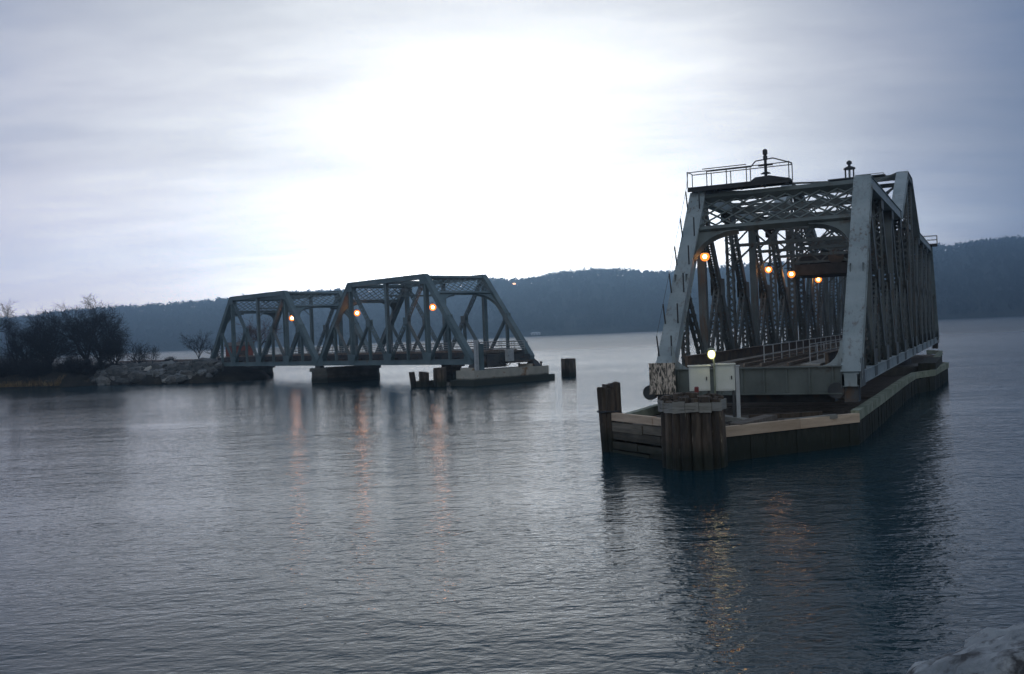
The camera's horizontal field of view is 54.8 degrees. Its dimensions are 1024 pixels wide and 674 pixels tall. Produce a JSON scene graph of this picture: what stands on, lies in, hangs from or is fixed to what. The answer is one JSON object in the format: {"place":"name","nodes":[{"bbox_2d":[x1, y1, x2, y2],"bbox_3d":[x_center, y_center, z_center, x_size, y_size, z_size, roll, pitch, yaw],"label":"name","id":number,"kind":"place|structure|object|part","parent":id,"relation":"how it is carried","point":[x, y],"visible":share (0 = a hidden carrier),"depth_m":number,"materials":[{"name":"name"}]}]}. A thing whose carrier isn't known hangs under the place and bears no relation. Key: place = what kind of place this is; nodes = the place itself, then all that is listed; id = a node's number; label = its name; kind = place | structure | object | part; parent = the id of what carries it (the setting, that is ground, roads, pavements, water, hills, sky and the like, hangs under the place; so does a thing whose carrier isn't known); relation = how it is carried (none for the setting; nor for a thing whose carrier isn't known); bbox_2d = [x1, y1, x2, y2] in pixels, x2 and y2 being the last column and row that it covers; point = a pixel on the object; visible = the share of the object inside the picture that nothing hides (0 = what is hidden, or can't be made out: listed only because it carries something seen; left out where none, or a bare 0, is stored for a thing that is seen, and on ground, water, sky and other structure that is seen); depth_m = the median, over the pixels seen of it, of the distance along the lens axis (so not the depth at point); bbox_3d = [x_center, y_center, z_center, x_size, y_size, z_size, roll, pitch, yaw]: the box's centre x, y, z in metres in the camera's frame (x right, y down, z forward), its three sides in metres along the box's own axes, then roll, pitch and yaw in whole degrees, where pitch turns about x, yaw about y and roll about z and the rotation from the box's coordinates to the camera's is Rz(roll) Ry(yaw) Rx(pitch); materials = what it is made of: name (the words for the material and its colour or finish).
{"place":"outdoors","nodes":[
{"label":"outdoors","id":0,"kind":"place"},
{"bbox_2d":[0,366,269,387],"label":"ground","id":1,"kind":"structure","parent":0,"point":[234,373],"depth_m":179.49,"materials":[{"name":"grey stone"}]},
{"bbox_2d":[0,298,17,340],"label":"bare tree","id":2,"kind":"object","parent":1,"relation":"on","point":[6,314],"visible":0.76,"depth_m":193.22,"materials":[{"name":"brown plant"}]},
{"bbox_2d":[0,348,20,377],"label":"shrub","id":3,"kind":"object","parent":1,"relation":"on","point":[9,369],"visible":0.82,"depth_m":186.50,"materials":[{"name":"green plant"}]},
{"bbox_2d":[0,352,29,374],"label":"shrub","id":4,"kind":"object","parent":1,"relation":"on","point":[8,361],"visible":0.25,"depth_m":189.24,"materials":[{"name":"green plant"}]},
{"bbox_2d":[0,315,52,364],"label":"bare tree","id":5,"kind":"object","parent":1,"relation":"on","point":[13,345],"visible":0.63,"depth_m":188.76,"materials":[{"name":"brown plant"}]},
{"bbox_2d":[0,374,63,386],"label":"reeds","id":6,"kind":"object","parent":1,"relation":"on","point":[57,383],"visible":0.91,"depth_m":181.78,"materials":[{"name":"brown plant"}]},
{"bbox_2d":[6,312,72,368],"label":"bare tree","id":7,"kind":"object","parent":1,"relation":"on","point":[46,343],"visible":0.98,"depth_m":185.87,"materials":[{"name":"brown plant"}]},
{"bbox_2d":[13,316,71,366],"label":"bare tree","id":8,"kind":"object","parent":1,"relation":"on","point":[52,352],"visible":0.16,"depth_m":191.91,"materials":[{"name":"brown plant"}]},
{"bbox_2d":[23,352,63,376],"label":"shrub","id":9,"kind":"object","parent":1,"relation":"on","point":[42,368],"visible":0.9,"depth_m":182.95,"materials":[{"name":"plant"}]},
{"bbox_2d":[55,360,86,373],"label":"shrub","id":10,"kind":"object","parent":1,"relation":"on","point":[64,370],"visible":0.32,"depth_m":183.35,"materials":[{"name":"plant"}]},
{"bbox_2d":[52,348,90,376],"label":"shrub","id":11,"kind":"object","parent":1,"relation":"on","point":[67,362],"visible":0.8,"depth_m":182.39,"materials":[{"name":"plant"}]},
{"bbox_2d":[21,292,130,360],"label":"bare tree","id":12,"kind":"object","parent":1,"relation":"on","point":[67,328],"visible":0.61,"depth_m":191.06,"materials":[{"name":"brown plant"}]},
{"bbox_2d":[59,349,106,376],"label":"shrub","id":13,"kind":"object","parent":1,"relation":"on","point":[85,355],"visible":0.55,"depth_m":183.04,"materials":[{"name":"plant"}]},
{"bbox_2d":[69,353,108,376],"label":"shrub","id":14,"kind":"object","parent":1,"relation":"on","point":[82,366],"visible":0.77,"depth_m":181.40,"materials":[{"name":"plant"}]},
{"bbox_2d":[54,302,132,366],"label":"bare tree","id":15,"kind":"object","parent":1,"relation":"on","point":[93,343],"visible":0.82,"depth_m":188.78,"materials":[{"name":"brown plant"}]},
{"bbox_2d":[89,375,99,382],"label":"boulder","id":16,"kind":"object","parent":1,"relation":"on","point":[92,379],"visible":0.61,"depth_m":180.44,"materials":[{"name":"grey stone"}]},
{"bbox_2d":[78,353,118,374],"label":"shrub","id":17,"kind":"object","parent":1,"relation":"on","point":[96,365],"visible":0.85,"depth_m":181.96,"materials":[{"name":"plant"}]},
{"bbox_2d":[96,376,109,384],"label":"boulder","id":18,"kind":"object","parent":1,"relation":"on","point":[100,380],"visible":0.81,"depth_m":179.10,"materials":[{"name":"grey stone"}]},
{"bbox_2d":[91,330,132,363],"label":"bare tree","id":19,"kind":"object","parent":1,"relation":"on","point":[112,346],"visible":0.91,"depth_m":187.27,"materials":[{"name":"brown plant"}]},
{"bbox_2d":[105,368,118,375],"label":"boulder","id":20,"kind":"object","parent":1,"relation":"on","point":[110,371],"visible":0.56,"depth_m":179.12,"materials":[{"name":"grey stone"}]},
{"bbox_2d":[96,359,128,374],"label":"shrub","id":21,"kind":"object","parent":1,"relation":"on","point":[103,367],"visible":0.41,"depth_m":181.85,"materials":[{"name":"plant"}]},
{"bbox_2d":[115,378,124,384],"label":"boulder","id":22,"kind":"object","parent":1,"relation":"on","point":[118,381],"visible":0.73,"depth_m":176.50,"materials":[{"name":"grey stone"}]},
{"bbox_2d":[121,378,131,384],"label":"boulder","id":23,"kind":"object","parent":1,"relation":"on","point":[126,381],"visible":0.66,"depth_m":175.19,"materials":[{"name":"grey stone"}]},
{"bbox_2d":[127,362,144,369],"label":"boulder","id":24,"kind":"object","parent":1,"relation":"on","point":[131,364],"visible":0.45,"depth_m":179.81,"materials":[{"name":"grey stone"}]},
{"bbox_2d":[128,371,145,382],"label":"boulder","id":25,"kind":"object","parent":1,"relation":"on","point":[135,377],"visible":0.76,"depth_m":174.15,"materials":[{"name":"grey stone"}]},
{"bbox_2d":[121,337,157,363],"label":"bare tree","id":26,"kind":"object","parent":1,"relation":"on","point":[139,356],"visible":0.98,"depth_m":190.13,"materials":[{"name":"brown plant"}]},
{"bbox_2d":[140,345,160,363],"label":"shrub","id":27,"kind":"object","parent":1,"relation":"on","point":[154,353],"visible":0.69,"depth_m":195.89,"materials":[{"name":"brown plant"}]},
{"bbox_2d":[150,369,159,376],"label":"boulder","id":28,"kind":"object","parent":1,"relation":"on","point":[155,372],"visible":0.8,"depth_m":173.25,"materials":[{"name":"grey stone"}]},
{"bbox_2d":[150,363,161,368],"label":"boulder","id":29,"kind":"object","parent":1,"relation":"on","point":[154,365],"visible":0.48,"depth_m":176.94,"materials":[{"name":"grey stone"}]},
{"bbox_2d":[151,364,166,369],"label":"boulder","id":30,"kind":"object","parent":1,"relation":"on","point":[160,366],"visible":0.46,"depth_m":175.31,"materials":[{"name":"grey stone"}]},
{"bbox_2d":[105,359,217,364],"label":"railway track","id":31,"kind":"structure","parent":1,"relation":"on","point":[159,361],"depth_m":202.17,"materials":[{"name":"metal"}]},
{"bbox_2d":[159,373,170,378],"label":"boulder","id":32,"kind":"object","parent":1,"relation":"on","point":[163,376],"visible":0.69,"depth_m":171.35,"materials":[{"name":"grey stone"}]},
{"bbox_2d":[161,360,174,365],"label":"boulder","id":33,"kind":"object","parent":1,"relation":"on","point":[168,362],"visible":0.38,"depth_m":178.17,"materials":[{"name":"grey stone"}]},
{"bbox_2d":[163,356,177,361],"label":"shrub","id":34,"kind":"object","parent":1,"relation":"on","point":[168,359],"visible":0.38,"depth_m":191.89,"materials":[{"name":"plant"}]},
{"bbox_2d":[165,374,177,383],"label":"boulder","id":35,"kind":"object","parent":1,"relation":"on","point":[171,379],"visible":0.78,"depth_m":170.43,"materials":[{"name":"grey stone"}]},
{"bbox_2d":[166,369,177,374],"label":"boulder","id":36,"kind":"object","parent":1,"relation":"on","point":[171,372],"visible":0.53,"depth_m":172.79,"materials":[{"name":"grey stone"}]},
{"bbox_2d":[164,362,182,370],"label":"boulder","id":37,"kind":"object","parent":1,"relation":"on","point":[173,367],"visible":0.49,"depth_m":173.84,"materials":[{"name":"grey stone"}]},
{"bbox_2d":[176,373,186,377],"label":"boulder","id":38,"kind":"object","parent":1,"relation":"on","point":[179,375],"visible":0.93,"depth_m":170.44,"materials":[{"name":"grey stone"}]},
{"bbox_2d":[176,375,188,382],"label":"boulder","id":39,"kind":"object","parent":1,"relation":"on","point":[182,379],"visible":1,"depth_m":170.09,"materials":[{"name":"grey stone"}]},
{"bbox_2d":[177,364,189,371],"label":"boulder","id":40,"kind":"object","parent":1,"relation":"on","point":[182,367],"visible":0.51,"depth_m":172.44,"materials":[{"name":"grey stone"}]},
{"bbox_2d":[180,370,196,375],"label":"boulder","id":41,"kind":"object","parent":1,"relation":"on","point":[187,372],"visible":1,"depth_m":170.74,"materials":[{"name":"grey stone"}]},
{"bbox_2d":[179,332,213,358],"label":"bare tree","id":42,"kind":"object","parent":1,"relation":"on","point":[198,345],"visible":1,"depth_m":193.92,"materials":[{"name":"brown plant"}]},
{"bbox_2d":[188,363,209,371],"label":"boulder","id":43,"kind":"object","parent":1,"relation":"on","point":[195,367],"visible":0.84,"depth_m":171.43,"materials":[{"name":"grey stone"}]},
{"bbox_2d":[192,360,217,365],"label":"boulder","id":44,"kind":"object","parent":1,"relation":"on","point":[210,363],"visible":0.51,"depth_m":172.72,"materials":[{"name":"grey stone"}]},
{"bbox_2d":[199,357,218,360],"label":"boulder","id":45,"kind":"object","parent":1,"relation":"on","point":[208,359],"visible":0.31,"depth_m":176.95,"materials":[{"name":"grey stone"}]},
{"bbox_2d":[206,366,217,374],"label":"boulder","id":46,"kind":"object","parent":1,"relation":"on","point":[213,370],"visible":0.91,"depth_m":170.58,"materials":[{"name":"grey stone"}]},
{"bbox_2d":[205,345,224,358],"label":"shrub","id":47,"kind":"object","parent":1,"relation":"on","point":[218,356],"visible":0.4,"depth_m":195.60,"materials":[{"name":"plant"}]},
{"bbox_2d":[209,363,223,371],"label":"boulder","id":48,"kind":"object","parent":1,"relation":"on","point":[219,367],"visible":0.6,"depth_m":172.67,"materials":[{"name":"grey stone"}]},
{"bbox_2d":[224,341,253,355],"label":"red shed","id":49,"kind":"structure","parent":1,"relation":"on","point":[242,352],"depth_m":204.48,"materials":[{"name":"metal"}]},
{"bbox_2d":[236,317,282,345],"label":"bare tree","id":50,"kind":"object","parent":1,"relation":"on","point":[251,331],"visible":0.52,"depth_m":210.78,"materials":[{"name":"brown plant"}]},
{"bbox_2d":[245,366,275,376],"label":"stone abutment","id":51,"kind":"object","parent":1,"relation":"on","point":[268,370],"visible":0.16,"depth_m":184.90,"materials":[{"name":"grey stone"}]},
{"bbox_2d":[0,316,1023,673],"bbox_3d":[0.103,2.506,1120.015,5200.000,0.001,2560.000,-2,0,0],"label":"water","id":52,"kind":"structure","parent":0,"point":[296,520],"depth_m":31.62,"materials":[{"name":"teal liquid"}]},
{"bbox_2d":[309,365,380,382],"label":"stone pier","id":53,"kind":"structure","parent":52,"relation":"in","point":[343,373],"depth_m":152.03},
{"bbox_2d":[210,290,368,367],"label":"truss span","id":54,"kind":"object","parent":53,"relation":"on","point":[302,337],"visible":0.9,"depth_m":164.76,"materials":[{"name":"grey metal"}]},
{"bbox_2d":[317,274,534,367],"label":"truss span","id":55,"kind":"object","parent":53,"relation":"on","point":[448,354],"visible":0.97,"depth_m":137.22,"materials":[{"name":"grey metal"}]},
{"bbox_2d":[354,309,359,315],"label":"bridge lamp","id":56,"kind":"object","parent":55,"relation":"attached to","point":[356,312],"visible":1,"depth_m":144.62,"materials":[{"name":"glass"}]},
{"bbox_2d":[429,303,435,310],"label":"bridge lamp","id":57,"kind":"object","parent":55,"relation":"attached to","point":[432,306],"visible":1,"depth_m":131.19,"materials":[{"name":"orange glass"}]},
{"bbox_2d":[505,349,513,360],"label":"control cabinet","id":58,"kind":"object","parent":55,"relation":"attached to","point":[509,354],"visible":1,"depth_m":126.77,"materials":[{"name":"grey metal"}]},
{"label":"door","id":59,"kind":"part","parent":58,"relation":"part of","materials":[{"name":"grey paint"}]},
{"bbox_2d":[484,353,535,367],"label":"bridge end machinery","id":60,"kind":"object","parent":55,"relation":"attached to","point":[493,360],"visible":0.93,"depth_m":126.22,"materials":[{"name":"metal"}]},
{"bbox_2d":[409,371,433,386],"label":"pile cluster","id":61,"kind":"object","parent":52,"relation":"in","point":[423,381],"visible":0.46,"depth_m":125.55,"materials":[{"name":"brown wood"}]},
{"bbox_2d":[433,367,446,386],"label":"pile cluster","id":62,"kind":"object","parent":52,"relation":"in","point":[439,376],"visible":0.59,"depth_m":124.42,"materials":[{"name":"wood"}]},
{"bbox_2d":[441,365,464,378],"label":"timber crib","id":63,"kind":"object","parent":52,"relation":"in","point":[451,370],"visible":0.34,"depth_m":144.83,"materials":[{"name":"wood"}]},
{"bbox_2d":[450,365,554,385],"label":"concrete pier","id":64,"kind":"structure","parent":52,"relation":"in","point":[501,375],"depth_m":125.35,"materials":[{"name":"grey concrete"}]},
{"bbox_2d":[460,364,479,370],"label":"bearing block","id":65,"kind":"structure","parent":64,"relation":"on","point":[467,369],"depth_m":123.46,"materials":[{"name":"grey concrete"}]},
{"bbox_2d":[473,340,483,370],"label":"marker post","id":66,"kind":"object","parent":64,"relation":"on","point":[478,356],"visible":1,"depth_m":123.02,"materials":[{"name":"grey metal"}]},
{"bbox_2d":[520,360,540,365],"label":"bearing block","id":67,"kind":"structure","parent":64,"relation":"on","point":[535,362],"depth_m":130.19,"materials":[{"name":"grey metal"}]},
{"bbox_2d":[529,332,542,335],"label":"white boathouse","id":68,"kind":"object","parent":52,"relation":"on","point":[535,333],"visible":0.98,"depth_m":1779.99,"materials":[{"name":"paint"}]},
{"bbox_2d":[561,358,575,376],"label":"pile cluster","id":69,"kind":"object","parent":52,"relation":"in","point":[568,367],"visible":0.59,"depth_m":137.31,"materials":[{"name":"brown wood"}]},
{"bbox_2d":[597,381,622,451],"bbox_3d":[5.073,4.873,51.297,1.230,5.098,1.218,-2,0,-34],"label":"pile cluster","id":70,"kind":"object","parent":52,"relation":"in","point":[609,398],"visible":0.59,"depth_m":50.92,"materials":[{"name":"black wood"}]},
{"bbox_2d":[658,392,727,470],"bbox_3d":[8.195,4.885,44.460,3.110,4.864,3.089,-2,0,0],"label":"pile cluster","id":71,"kind":"object","parent":52,"relation":"in","point":[693,431],"visible":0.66,"depth_m":43.28,"materials":[{"name":"brown wood"}]},
{"bbox_2d":[687,364,710,393],"bbox_3d":[9.548,2.983,50.092,1.140,3.124,0.660,-2,0,8],"label":"control cabinet","id":72,"kind":"object","parent":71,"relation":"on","point":[699,376],"visible":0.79,"depth_m":49.83,"materials":[{"name":"metal"}]},
{"bbox_3d":[9.482,2.104,49.826,0.880,1.100,0.070,-2,0,8],"label":"door","id":73,"kind":"part","parent":72,"relation":"part of","materials":[{"name":"paint"}]},
{"bbox_2d":[611,350,948,460],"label":"timber fender","id":74,"kind":"object","parent":52,"relation":"in","point":[886,395],"visible":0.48,"depth_m":49.79,"materials":[{"name":"brown wood"}]},
{"bbox_2d":[707,348,715,392],"bbox_3d":[10.053,2.532,49.410,0.440,3.980,0.440,-2,0,0],"label":"lamp post","id":75,"kind":"object","parent":74,"relation":"on","point":[711,354],"visible":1,"depth_m":49.41,"materials":[{"name":"beige"}]},
{"bbox_2d":[715,363,735,416],"bbox_3d":[10.756,2.914,49.792,1.100,3.164,0.660,-2,0,8],"label":"control cabinet","id":76,"kind":"object","parent":74,"relation":"on","point":[725,376],"visible":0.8,"depth_m":49.54,"materials":[{"name":"metal"}]},
{"bbox_3d":[10.676,2.046,49.527,0.840,1.160,0.070,-2,0,8],"label":"door","id":77,"kind":"part","parent":76,"relation":"part of","materials":[{"name":"paint"}]},
{"bbox_2d":[734,365,740,416],"bbox_3d":[11.195,2.945,49.612,0.590,3.060,0.240,-2,0,0],"label":"white post","id":78,"kind":"object","parent":74,"relation":"on","point":[737,392],"visible":0.88,"depth_m":49.53,"materials":[{"name":"white metal"}]},
{"bbox_2d":[725,415,767,422],"bbox_3d":[11.254,4.183,49.676,0.420,0.440,5.242,-2,0,-21],"label":"loose timber","id":79,"kind":"object","parent":74,"relation":"on","point":[729,419],"visible":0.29,"depth_m":49.57,"materials":[{"name":"grey wood"}]},
{"bbox_2d":[729,414,777,425],"bbox_3d":[11.616,4.106,47.445,0.700,0.460,3.460,-2,0,43],"label":"loose timber","id":80,"kind":"object","parent":74,"relation":"on","point":[763,418],"visible":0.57,"depth_m":47.41,"materials":[{"name":"grey wood"}]},
{"bbox_2d":[749,411,822,417],"bbox_3d":[13.837,3.966,49.978,3.611,0.320,0.300,-2,0,6],"label":"loose timber","id":81,"kind":"object","parent":74,"relation":"on","point":[798,414],"visible":0.71,"depth_m":49.79,"materials":[{"name":"brown wood"}]},
{"bbox_2d":[643,157,938,402],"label":"swing bridge","id":82,"kind":"structure","parent":74,"relation":"on","point":[890,324],"depth_m":65.21,"materials":[{"name":"metal"}]},
{"bbox_2d":[700,248,709,260],"bbox_3d":[11.967,-5.173,61.844,0.844,0.874,0.578,-2,0,51],"label":"bridge lamp","id":83,"kind":"object","parent":82,"relation":"attached to","point":[704,256],"visible":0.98,"depth_m":61.54,"materials":[{"name":"orange glass"}]},
{"bbox_2d":[765,262,771,272],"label":"bridge lamp","id":84,"kind":"object","parent":82,"relation":"attached to","point":[768,268],"visible":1,"depth_m":79.37,"materials":[{"name":"orange glass"}]},
{"bbox_2d":[751,149,785,180],"bbox_3d":[16.152,-10.829,61.957,2.560,2.013,0.672,-2,0,26],"label":"navigation mast","id":85,"kind":"object","parent":82,"relation":"on","point":[765,172],"visible":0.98,"depth_m":61.97,"materials":[{"name":"black metal"}]},
{"bbox_2d":[784,268,794,277],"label":"bridge lamp","id":86,"kind":"object","parent":82,"relation":"attached to","point":[791,273],"visible":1,"depth_m":88.53,"materials":[{"name":"glass"}]},
{"bbox_2d":[843,160,855,177],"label":"tower lantern","id":87,"kind":"object","parent":82,"relation":"on","point":[849,167],"visible":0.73,"depth_m":92.47,"materials":[{"name":"black metal"}]},
{"bbox_2d":[783,414,837,419],"bbox_3d":[14.643,4.008,48.423,2.788,0.300,0.260,-2,0,-12],"label":"loose timber","id":88,"kind":"object","parent":74,"relation":"on","point":[833,416],"visible":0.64,"depth_m":48.47,"materials":[{"name":"grey wood"}]},
{"bbox_2d":[0,243,1023,357],"bbox_3d":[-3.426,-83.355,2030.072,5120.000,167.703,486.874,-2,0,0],"label":"hills","id":89,"kind":"structure","parent":0,"point":[1005,311],"depth_m":1920.73,"materials":[{"name":"green plant"}]},
{"bbox_2d":[0,234,1023,353],"bbox_3d":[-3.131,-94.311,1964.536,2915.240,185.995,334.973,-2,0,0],"label":"wood","id":90,"kind":"object","parent":89,"relation":"on","point":[656,277],"visible":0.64,"depth_m":1956.32,"materials":[{"name":"plant"}]},
{"bbox_2d":[510,280,517,288],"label":"hill house","id":91,"kind":"structure","parent":89,"relation":"on","point":[514,282],"depth_m":2055.14,"materials":[{"name":"stone"}]},
{"bbox_2d":[0,0,1023,317],"label":"sky","id":92,"kind":"structure","parent":0,"point":[152,151],"materials":[{"name":"white"}]},
{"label":"near bank","id":93,"kind":"structure","parent":0,"visible":0},
{"bbox_2d":[906,623,1023,673],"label":"boulder","id":94,"kind":"object","parent":93,"relation":"on","point":[987,650],"visible":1,"depth_m":4.99,"materials":[{"name":"stone"}]}
]}

